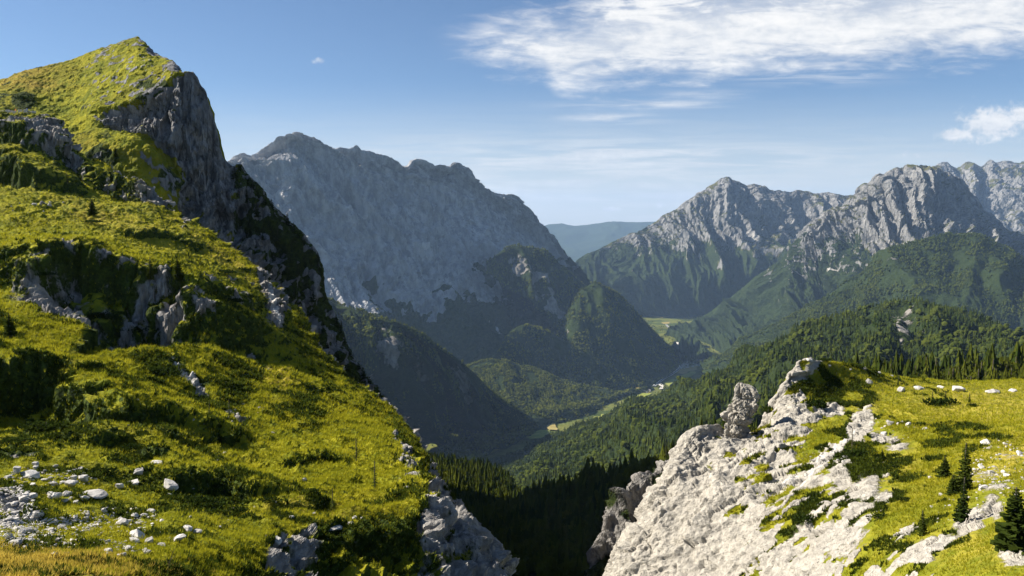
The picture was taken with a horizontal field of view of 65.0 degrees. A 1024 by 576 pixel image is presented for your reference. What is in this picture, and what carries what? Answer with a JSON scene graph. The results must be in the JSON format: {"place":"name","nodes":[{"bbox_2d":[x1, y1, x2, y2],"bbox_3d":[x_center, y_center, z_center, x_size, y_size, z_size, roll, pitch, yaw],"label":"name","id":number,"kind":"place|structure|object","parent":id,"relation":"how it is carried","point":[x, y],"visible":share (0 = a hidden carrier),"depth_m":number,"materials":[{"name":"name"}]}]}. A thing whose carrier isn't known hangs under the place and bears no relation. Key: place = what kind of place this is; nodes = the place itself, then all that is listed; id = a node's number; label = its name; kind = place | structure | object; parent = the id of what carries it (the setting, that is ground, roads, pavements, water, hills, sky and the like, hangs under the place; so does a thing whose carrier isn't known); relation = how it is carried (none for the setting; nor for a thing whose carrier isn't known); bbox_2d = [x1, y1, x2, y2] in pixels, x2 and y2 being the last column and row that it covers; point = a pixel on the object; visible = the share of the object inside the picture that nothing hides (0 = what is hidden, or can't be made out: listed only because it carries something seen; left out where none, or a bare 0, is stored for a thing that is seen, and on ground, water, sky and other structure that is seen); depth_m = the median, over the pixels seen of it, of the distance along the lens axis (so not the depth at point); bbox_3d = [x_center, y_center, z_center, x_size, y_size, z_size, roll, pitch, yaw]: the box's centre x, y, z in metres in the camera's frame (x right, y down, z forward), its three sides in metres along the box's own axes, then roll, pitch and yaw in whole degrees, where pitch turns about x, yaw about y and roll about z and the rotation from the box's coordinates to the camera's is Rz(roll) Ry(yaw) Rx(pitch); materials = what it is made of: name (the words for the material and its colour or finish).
{"place":"outdoors","nodes":[
{"label":"outdoors","id":0,"kind":"place"},
{"bbox_2d":[0,36,395,406],"bbox_3d":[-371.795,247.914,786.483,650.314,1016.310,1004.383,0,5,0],"label":"summit cliffs","id":1,"kind":"structure","parent":0,"point":[177,156],"depth_m":368.93,"materials":[{"name":"stone"}]},
{"bbox_2d":[14,95,33,99],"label":"dwarf pine","id":2,"kind":"object","parent":1,"relation":"on","point":[20,97],"visible":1,"depth_m":387.18,"materials":[{"name":"green plant"}]},
{"bbox_2d":[230,166,236,178],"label":"cliff tree","id":3,"kind":"object","parent":1,"relation":"on","point":[234,175],"visible":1,"depth_m":372.70,"materials":[{"name":"green plant"}]},
{"bbox_2d":[254,204,260,216],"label":"cliff tree","id":4,"kind":"object","parent":1,"relation":"on","point":[257,212],"visible":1,"depth_m":371.42,"materials":[{"name":"green plant"}]},
{"bbox_2d":[0,111,519,575],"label":"hillside","id":5,"kind":"structure","parent":0,"point":[441,515],"depth_m":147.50,"materials":[{"name":"plant"}]},
{"bbox_2d":[1,313,16,337],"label":"bushy spruce","id":6,"kind":"object","parent":5,"relation":"on","point":[10,329],"visible":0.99,"depth_m":139.41,"materials":[{"name":"green plant"}]},
{"bbox_2d":[8,538,22,545],"bbox_3d":[-28.152,14.524,45.570,0.736,0.503,0.803,-1,5,-13],"label":"boulder","id":7,"kind":"object","parent":5,"relation":"on","point":[20,540],"visible":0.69,"depth_m":45.42,"materials":[{"name":"stone"}]},
{"bbox_2d":[13,466,20,473],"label":"boulder","id":8,"kind":"object","parent":5,"relation":"on","point":[16,469],"visible":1,"depth_m":72.45,"materials":[{"name":"stone"}]},
{"bbox_2d":[1,109,35,112],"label":"roadside wall","id":9,"kind":"structure","parent":5,"relation":"on","point":[25,111],"depth_m":281.44,"materials":[{"name":"stone"}]},
{"bbox_2d":[0,436,38,446],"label":"dwarf pine","id":10,"kind":"object","parent":5,"relation":"on","point":[12,439],"visible":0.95,"depth_m":85.22,"materials":[{"name":"green plant"}]},
{"bbox_2d":[23,470,39,477],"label":"boulder","id":11,"kind":"object","parent":5,"relation":"on","point":[32,473],"visible":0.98,"depth_m":72.69,"materials":[{"name":"stone"}]},
{"bbox_2d":[32,510,43,516],"bbox_3d":[-33.522,15.979,56.860,0.757,0.487,0.516,-2,5,-19],"label":"boulder","id":12,"kind":"object","parent":5,"relation":"on","point":[35,514],"visible":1,"depth_m":56.72,"materials":[{"name":"stone"}]},
{"bbox_2d":[13,419,69,431],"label":"dwarf pine","id":13,"kind":"object","parent":5,"relation":"on","point":[43,425],"visible":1,"depth_m":94.46,"materials":[{"name":"green plant"}]},
{"bbox_2d":[34,272,58,275],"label":"dwarf pine","id":14,"kind":"object","parent":5,"relation":"on","point":[46,273],"visible":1,"depth_m":164.68,"materials":[{"name":"green plant"}]},
{"bbox_2d":[51,492,61,498],"bbox_3d":[-35.686,16.206,62.742,0.797,0.621,1.033,-2,17,28],"label":"boulder","id":15,"kind":"object","parent":5,"relation":"on","point":[56,494],"visible":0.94,"depth_m":62.56,"materials":[{"name":"stone"}]},
{"bbox_2d":[64,479,76,486],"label":"boulder","id":16,"kind":"object","parent":5,"relation":"on","point":[70,483],"visible":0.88,"depth_m":70.53,"materials":[{"name":"stone"}]},
{"bbox_2d":[0,465,164,553],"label":"scree","id":17,"kind":"structure","parent":5,"relation":"on","point":[15,519],"depth_m":57.00,"materials":[{"name":"stone"}]},
{"bbox_2d":[78,475,87,481],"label":"boulder","id":18,"kind":"object","parent":5,"relation":"on","point":[84,478],"visible":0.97,"depth_m":75.20,"materials":[{"name":"stone"}]},
{"bbox_2d":[87,199,96,215],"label":"bushy spruce","id":19,"kind":"object","parent":5,"relation":"on","point":[91,210],"visible":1,"depth_m":224.46,"materials":[{"name":"green plant"}]},
{"bbox_2d":[81,219,103,222],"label":"dwarf pine","id":20,"kind":"object","parent":5,"relation":"on","point":[94,220],"visible":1,"depth_m":215.18,"materials":[{"name":"green plant"}]},
{"bbox_2d":[84,489,108,498],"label":"boulder","id":21,"kind":"object","parent":5,"relation":"on","point":[98,493],"visible":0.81,"depth_m":67.82,"materials":[{"name":"stone"}]},
{"bbox_2d":[85,467,120,473],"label":"dwarf pine","id":22,"kind":"object","parent":5,"relation":"on","point":[106,469],"visible":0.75,"depth_m":80.34,"materials":[{"name":"green plant"}]},
{"bbox_2d":[92,311,121,319],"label":"dwarf pine","id":23,"kind":"object","parent":5,"relation":"on","point":[108,315],"visible":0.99,"depth_m":166.75,"materials":[{"name":"green plant"}]},
{"bbox_2d":[0,538,216,575],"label":"golden grass","id":24,"kind":"structure","parent":5,"relation":"on","point":[8,558],"depth_m":40.43,"materials":[{"name":"plant"}]},
{"bbox_2d":[115,518,128,524],"bbox_3d":[-29.256,17.582,60.307,0.938,0.552,0.764,-1,7,-16],"label":"boulder","id":25,"kind":"object","parent":5,"relation":"on","point":[122,521],"visible":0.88,"depth_m":60.13,"materials":[{"name":"stone"}]},
{"bbox_2d":[120,442,144,450],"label":"dwarf pine","id":26,"kind":"object","parent":5,"relation":"on","point":[133,446],"visible":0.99,"depth_m":92.15,"materials":[{"name":"green plant"}]},
{"bbox_2d":[129,529,144,537],"bbox_3d":[-25.890,17.176,55.580,1.309,1.047,0.894,-3,-10,33],"label":"boulder","id":27,"kind":"object","parent":5,"relation":"on","point":[137,533],"visible":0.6,"depth_m":55.39,"materials":[{"name":"stone"}]},
{"bbox_2d":[133,467,142,474],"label":"boulder","id":28,"kind":"object","parent":5,"relation":"on","point":[137,471],"visible":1,"depth_m":80.81,"materials":[{"name":"stone"}]},
{"bbox_2d":[119,325,158,332],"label":"dwarf pine","id":29,"kind":"object","parent":5,"relation":"on","point":[136,328],"visible":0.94,"depth_m":168.39,"materials":[{"name":"green plant"}]},
{"bbox_2d":[145,257,154,280],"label":"spruce tree","id":30,"kind":"object","parent":5,"relation":"on","point":[150,274],"visible":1,"depth_m":174.25,"materials":[{"name":"green plant"}]},
{"bbox_2d":[145,366,179,376],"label":"dwarf pine","id":31,"kind":"object","parent":5,"relation":"on","point":[160,372],"visible":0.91,"depth_m":137.51,"materials":[{"name":"green plant"}]},
{"bbox_2d":[164,478,178,490],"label":"boulder","id":32,"kind":"object","parent":5,"relation":"on","point":[169,484],"visible":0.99,"depth_m":79.02,"materials":[{"name":"stone"}]},
{"bbox_2d":[171,260,182,279],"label":"bushy spruce","id":33,"kind":"object","parent":5,"relation":"on","point":[177,270],"visible":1,"depth_m":175.38,"materials":[{"name":"green plant"}]},
{"bbox_2d":[173,534,185,540],"bbox_3d":[-23.009,17.301,55.496,0.972,0.380,0.986,-17,1,1],"label":"boulder","id":34,"kind":"object","parent":5,"relation":"on","point":[180,536],"visible":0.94,"depth_m":55.36,"materials":[{"name":"stone"}]},
{"bbox_2d":[183,525,192,531],"bbox_3d":[-25.099,18.688,62.330,0.761,0.507,0.587,4,6,42],"label":"boulder","id":35,"kind":"object","parent":5,"relation":"on","point":[188,528],"visible":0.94,"depth_m":62.17,"materials":[{"name":"stone"}]},
{"bbox_2d":[184,494,226,508],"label":"dwarf pine","id":36,"kind":"object","parent":5,"relation":"on","point":[207,500],"visible":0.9,"depth_m":77.13,"materials":[{"name":"green plant"}]},
{"bbox_2d":[219,269,237,272],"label":"dwarf pine","id":37,"kind":"object","parent":5,"relation":"on","point":[226,271],"visible":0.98,"depth_m":218.14,"materials":[{"name":"green plant"}]},
{"bbox_2d":[219,506,249,513],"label":"dwarf pine","id":38,"kind":"object","parent":5,"relation":"on","point":[241,509],"visible":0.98,"depth_m":76.00,"materials":[{"name":"green plant"}]},
{"bbox_2d":[225,297,244,302],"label":"dwarf pine","id":39,"kind":"object","parent":5,"relation":"on","point":[233,300],"visible":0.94,"depth_m":186.33,"materials":[{"name":"green plant"}]},
{"bbox_2d":[0,111,503,575],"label":"shrub cover","id":40,"kind":"object","parent":5,"relation":"on","point":[234,391],"visible":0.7,"depth_m":102.56,"materials":[{"name":"green plant"}]},
{"bbox_2d":[258,496,282,503],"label":"dwarf pine","id":41,"kind":"object","parent":5,"relation":"on","point":[267,499],"visible":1,"depth_m":81.15,"materials":[{"name":"green plant"}]},
{"bbox_2d":[273,536,281,547],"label":"boulder","id":42,"kind":"object","parent":5,"relation":"on","point":[278,541],"visible":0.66,"depth_m":69.21,"materials":[{"name":"stone"}]},
{"bbox_2d":[330,525,342,530],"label":"boulder","id":43,"kind":"object","parent":5,"relation":"on","point":[336,527],"visible":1,"depth_m":77.61,"materials":[{"name":"stone"}]},
{"bbox_2d":[371,460,377,487],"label":"larch tree","id":44,"kind":"object","parent":5,"relation":"on","point":[374,485],"visible":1,"depth_m":96.38,"materials":[{"name":"green plant"}]},
{"bbox_2d":[227,132,589,381],"bbox_3d":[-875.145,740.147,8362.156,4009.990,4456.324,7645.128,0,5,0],"label":"shaded mountain","id":45,"kind":"structure","parent":0,"point":[415,243],"depth_m":7280.60,"materials":[{"name":"stone"}]},
{"bbox_2d":[328,300,532,445],"bbox_3d":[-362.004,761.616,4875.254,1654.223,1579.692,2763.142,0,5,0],"label":"forested spur","id":46,"kind":"structure","parent":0,"point":[388,374],"depth_m":4491.40,"materials":[{"name":"plant"}]},
{"bbox_2d":[327,297,543,444],"bbox_3d":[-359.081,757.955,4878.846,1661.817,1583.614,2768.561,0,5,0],"label":"spur forest","id":47,"kind":"object","parent":46,"relation":"on","point":[363,328],"visible":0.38,"depth_m":4481.81,"materials":[{"name":"plant"}]},
{"bbox_2d":[467,449,497,458],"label":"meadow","id":48,"kind":"structure","parent":0,"point":[472,455],"depth_m":4887.09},
{"bbox_2d":[0,0,1023,225],"label":"sky","id":49,"kind":"structure","parent":0,"point":[585,112],"materials":[{"name":"blue"}]},
{"bbox_2d":[443,477,592,575],"bbox_3d":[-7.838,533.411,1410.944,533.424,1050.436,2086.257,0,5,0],"label":"forested ravine","id":50,"kind":"structure","parent":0,"point":[533,574],"depth_m":583.34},
{"bbox_2d":[426,341,1023,575],"bbox_3d":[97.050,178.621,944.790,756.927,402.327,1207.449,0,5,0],"label":"spruce forest","id":51,"kind":"object","parent":50,"relation":"on","point":[552,523],"visible":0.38,"depth_m":691.05,"materials":[{"name":"plant"}]},
{"bbox_2d":[486,245,584,332],"bbox_3d":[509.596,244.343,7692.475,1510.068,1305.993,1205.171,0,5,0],"label":"wooded shoulder","id":52,"kind":"object","parent":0,"point":[520,268],"visible":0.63,"depth_m":7474.47},
{"bbox_2d":[485,243,585,328],"bbox_3d":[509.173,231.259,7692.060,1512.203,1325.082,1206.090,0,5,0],"label":"trees","id":53,"kind":"object","parent":52,"relation":"on","point":[563,268],"visible":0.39,"depth_m":7510.74,"materials":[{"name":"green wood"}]},
{"bbox_2d":[526,430,549,438],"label":"meadow","id":54,"kind":"structure","parent":0,"point":[539,433],"depth_m":5371.71,"materials":[{"name":"plant"}]},
{"bbox_2d":[439,360,654,455],"bbox_3d":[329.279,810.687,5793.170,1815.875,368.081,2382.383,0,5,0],"label":"wooded foothill","id":55,"kind":"structure","parent":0,"point":[544,422],"depth_m":6084.69,"materials":[{"name":"plant"}]},
{"bbox_2d":[437,358,647,457],"bbox_3d":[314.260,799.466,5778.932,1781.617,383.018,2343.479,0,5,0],"label":"foothill forest","id":56,"kind":"object","parent":55,"relation":"on","point":[542,406],"visible":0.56,"depth_m":6044.37,"materials":[{"name":"plant"}]},
{"bbox_2d":[547,423,557,429],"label":"meadow","id":57,"kind":"structure","parent":0,"point":[551,426],"depth_m":5568.98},
{"bbox_2d":[491,325,655,389],"bbox_3d":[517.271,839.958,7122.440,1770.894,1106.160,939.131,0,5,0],"label":"wooded mound","id":58,"kind":"object","parent":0,"point":[559,348],"visible":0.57,"depth_m":6814.86,"materials":[{"name":"plant"}]},
{"bbox_2d":[497,323,646,388],"bbox_3d":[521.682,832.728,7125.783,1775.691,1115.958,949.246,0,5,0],"label":"mound forest","id":59,"kind":"object","parent":58,"relation":"on","point":[610,373],"visible":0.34,"depth_m":6809.27,"materials":[{"name":"plant"}]},
{"bbox_2d":[426,315,720,461],"bbox_3d":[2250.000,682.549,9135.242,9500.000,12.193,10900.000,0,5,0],"label":"valley floor","id":60,"kind":"structure","parent":0,"point":[672,321],"depth_m":6449.40,"materials":[{"name":"plant"}]},
{"bbox_2d":[432,316,722,458],"bbox_3d":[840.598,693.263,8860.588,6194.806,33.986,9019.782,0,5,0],"label":"valley forest","id":61,"kind":"object","parent":60,"relation":"on","point":[664,387],"visible":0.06,"depth_m":6924.62,"materials":[{"name":"plant"}]},
{"bbox_2d":[545,221,653,260],"bbox_3d":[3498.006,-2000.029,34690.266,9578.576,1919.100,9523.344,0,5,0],"label":"distant hills","id":62,"kind":"structure","parent":0,"point":[577,242],"depth_m":35524.07,"materials":[{"name":"stone"}]},
{"bbox_2d":[558,283,686,388],"bbox_3d":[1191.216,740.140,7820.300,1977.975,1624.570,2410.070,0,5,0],"label":"wooded cone","id":63,"kind":"object","parent":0,"point":[596,296],"visible":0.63,"depth_m":7279.44,"materials":[{"name":"plant"}]},
{"bbox_2d":[556,280,686,389],"bbox_3d":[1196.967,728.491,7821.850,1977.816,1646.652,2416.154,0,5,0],"label":"cone forest","id":64,"kind":"object","parent":63,"relation":"on","point":[667,361],"visible":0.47,"depth_m":7285.79,"materials":[{"name":"plant"}]},
{"bbox_2d":[583,460,668,575],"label":"ravine crag","id":65,"kind":"structure","parent":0,"point":[622,504],"depth_m":239.71,"materials":[{"name":"stone"}]},
{"bbox_2d":[626,393,650,396],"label":"meadow","id":66,"kind":"structure","parent":0,"point":[644,394],"depth_m":6622.62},
{"bbox_2d":[663,371,695,385],"bbox_3d":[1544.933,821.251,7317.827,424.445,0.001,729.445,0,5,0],"label":"meadow","id":67,"kind":"structure","parent":0,"point":[671,381],"depth_m":7397.85,"materials":[{"name":"plant"}]},
{"bbox_2d":[676,366,697,373],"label":"meadow","id":68,"kind":"structure","parent":0,"point":[684,370],"depth_m":7698.24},
{"bbox_2d":[575,177,852,316],"bbox_3d":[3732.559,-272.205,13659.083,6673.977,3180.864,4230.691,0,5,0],"label":"mountain","id":69,"kind":"structure","parent":0,"point":[707,250],"depth_m":12397.06,"materials":[{"name":"stone"}]},
{"bbox_2d":[492,301,1020,485],"bbox_3d":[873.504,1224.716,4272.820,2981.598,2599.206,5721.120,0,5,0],"label":"wooded ridge","id":70,"kind":"structure","parent":0,"point":[904,316],"depth_m":2356.95,"materials":[{"name":"plant"}]},
{"bbox_2d":[484,296,1023,491],"bbox_3d":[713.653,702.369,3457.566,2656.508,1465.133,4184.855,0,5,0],"label":"ridge forest","id":71,"kind":"object","parent":70,"relation":"on","point":[529,470],"visible":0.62,"depth_m":2405.39,"materials":[{"name":"plant"}]},
{"bbox_2d":[602,357,1023,575],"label":"limestone knoll","id":72,"kind":"structure","parent":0,"point":[685,524],"depth_m":143.22,"materials":[{"name":"stone"}]},
{"bbox_2d":[720,382,759,438],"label":"rock pinnacle","id":73,"kind":"object","parent":72,"relation":"on","point":[739,412],"visible":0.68,"depth_m":172.06,"materials":[{"name":"stone"}]},
{"bbox_2d":[761,404,773,413],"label":"dwarf pine","id":74,"kind":"object","parent":72,"relation":"on","point":[767,409],"visible":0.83,"depth_m":183.81,"materials":[{"name":"green plant"}]},
{"bbox_2d":[791,513,817,523],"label":"dwarf pine","id":75,"kind":"object","parent":72,"relation":"on","point":[808,518],"visible":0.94,"depth_m":122.50,"materials":[{"name":"green plant"}]},
{"bbox_2d":[802,396,828,408],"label":"dwarf pine","id":76,"kind":"object","parent":72,"relation":"on","point":[818,403],"visible":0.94,"depth_m":178.24,"materials":[{"name":"green plant"}]},
{"bbox_2d":[849,428,854,450],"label":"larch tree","id":77,"kind":"object","parent":72,"relation":"on","point":[852,440],"visible":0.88,"depth_m":145.84,"materials":[{"name":"green plant"}]},
{"bbox_2d":[840,448,868,458],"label":"dwarf pine","id":78,"kind":"object","parent":72,"relation":"on","point":[856,453],"visible":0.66,"depth_m":143.61,"materials":[{"name":"green plant"}]},
{"bbox_2d":[715,360,1013,575],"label":"shrub cover","id":79,"kind":"object","parent":72,"relation":"on","point":[855,467],"visible":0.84,"depth_m":138.65,"materials":[{"name":"green plant"}]},
{"bbox_2d":[724,360,1023,575],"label":"meadow grass","id":80,"kind":"structure","parent":72,"relation":"on","point":[928,467],"depth_m":137.21,"materials":[{"name":"plant"}]},
{"bbox_2d":[866,513,886,521],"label":"dwarf pine","id":81,"kind":"object","parent":72,"relation":"on","point":[878,516],"visible":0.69,"depth_m":107.50,"materials":[{"name":"green plant"}]},
{"bbox_2d":[885,464,903,468],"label":"dwarf pine","id":82,"kind":"object","parent":72,"relation":"on","point":[894,466],"visible":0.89,"depth_m":130.86,"materials":[{"name":"green plant"}]},
{"bbox_2d":[892,495,909,501],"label":"dwarf pine","id":83,"kind":"object","parent":72,"relation":"on","point":[901,499],"visible":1,"depth_m":110.94,"materials":[{"name":"green plant"}]},
{"bbox_2d":[799,420,1023,525],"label":"rubble","id":84,"kind":"object","parent":72,"relation":"on","point":[815,459],"visible":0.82,"depth_m":116.69,"materials":[{"name":"stone"}]},
{"bbox_2d":[917,510,927,536],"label":"spruce tree","id":85,"kind":"object","parent":72,"relation":"on","point":[922,528],"visible":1,"depth_m":91.41,"materials":[{"name":"green plant"}]},
{"bbox_2d":[920,397,960,406],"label":"dwarf pine","id":86,"kind":"object","parent":72,"relation":"on","point":[939,401],"visible":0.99,"depth_m":177.50,"materials":[{"name":"green plant"}]},
{"bbox_2d":[935,457,951,478],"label":"bushy spruce","id":87,"kind":"object","parent":72,"relation":"on","point":[944,470],"visible":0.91,"depth_m":116.65,"materials":[{"name":"green plant"}]},
{"bbox_2d":[945,475,959,495],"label":"bushy spruce","id":88,"kind":"object","parent":72,"relation":"on","point":[951,488],"visible":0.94,"depth_m":104.07,"materials":[{"name":"green plant"}]},
{"bbox_2d":[952,386,965,391],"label":"boulder","id":89,"kind":"object","parent":72,"relation":"on","point":[957,388],"visible":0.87,"depth_m":200.26,"materials":[{"name":"stone"}]},
{"bbox_2d":[952,477,971,522],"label":"spruce tree","id":90,"kind":"object","parent":72,"relation":"on","point":[961,513],"visible":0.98,"depth_m":88.98,"materials":[{"name":"green plant"}]},
{"bbox_2d":[954,443,973,490],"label":"spruce tree","id":91,"kind":"object","parent":72,"relation":"on","point":[966,470],"visible":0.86,"depth_m":104.25,"materials":[{"name":"green plant"}]},
{"bbox_2d":[985,389,999,393],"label":"boulder","id":92,"kind":"object","parent":72,"relation":"on","point":[992,391],"visible":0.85,"depth_m":199.68,"materials":[{"name":"stone"}]},
{"bbox_2d":[990,487,1023,554],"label":"bushy spruce","id":93,"kind":"object","parent":72,"relation":"on","point":[1009,536],"visible":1,"depth_m":66.63,"materials":[{"name":"green plant"}]},
{"bbox_2d":[664,164,1023,363],"bbox_3d":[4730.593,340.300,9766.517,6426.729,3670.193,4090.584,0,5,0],"label":"rock mountain","id":94,"kind":"structure","parent":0,"point":[830,250],"depth_m":9246.25,"materials":[{"name":"stone"}]},
{"bbox_2d":[700,234,1023,374],"bbox_3d":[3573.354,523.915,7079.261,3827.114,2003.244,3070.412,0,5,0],"label":"wooded buttress","id":95,"kind":"structure","parent":0,"point":[999,280],"depth_m":6408.23,"materials":[{"name":"plant"}]},
{"bbox_2d":[700,232,1023,371],"bbox_3d":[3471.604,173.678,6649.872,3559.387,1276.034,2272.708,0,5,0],"label":"buttress forest","id":96,"kind":"object","parent":95,"relation":"on","point":[943,286],"visible":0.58,"depth_m":6539.06,"materials":[{"name":"plant"}]},
{"bbox_2d":[934,160,1023,234],"bbox_3d":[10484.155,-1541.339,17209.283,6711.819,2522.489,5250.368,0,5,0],"label":"massif","id":97,"kind":"structure","parent":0,"point":[996,189],"depth_m":16129.82,"materials":[{"name":"stone"}]},
{"bbox_3d":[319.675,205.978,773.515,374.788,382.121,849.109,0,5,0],"label":"plateau edge","id":98,"kind":"structure","parent":0,"visible":0},
{"bbox_2d":[921,356,931,377],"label":"forest spruce","id":99,"kind":"object","parent":98,"relation":"on","point":[927,372],"visible":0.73,"depth_m":455.34,"materials":[{"name":"green plant"}]},
{"bbox_2d":[932,358,940,378],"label":"forest spruce","id":100,"kind":"object","parent":98,"relation":"on","point":[935,374],"visible":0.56,"depth_m":443.53,"materials":[{"name":"green plant"}]},
{"bbox_2d":[957,367,962,379],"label":"forest spruce","id":101,"kind":"object","parent":98,"relation":"on","point":[959,377],"visible":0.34,"depth_m":347.58,"materials":[{"name":"green plant"}]},
{"bbox_2d":[962,359,968,379],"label":"forest spruce","id":102,"kind":"object","parent":98,"relation":"on","point":[964,372],"visible":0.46,"depth_m":415.38,"materials":[{"name":"green plant"}]},
{"bbox_2d":[980,362,984,379],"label":"forest spruce","id":103,"kind":"object","parent":98,"relation":"on","point":[982,374],"visible":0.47,"depth_m":425.00,"materials":[{"name":"green plant"}]},
{"bbox_2d":[984,358,996,380],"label":"forest spruce","id":104,"kind":"object","parent":98,"relation":"on","point":[989,376],"visible":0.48,"depth_m":388.95,"materials":[{"name":"green plant"}]},
{"bbox_2d":[1002,367,1007,379],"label":"forest spruce","id":105,"kind":"object","parent":98,"relation":"on","point":[1005,376],"visible":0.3,"depth_m":344.08,"materials":[{"name":"green plant"}]},
{"bbox_2d":[1019,363,1023,378],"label":"forest spruce","id":106,"kind":"object","parent":98,"relation":"on","point":[1022,372],"visible":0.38,"depth_m":356.42,"materials":[{"name":"green plant"}]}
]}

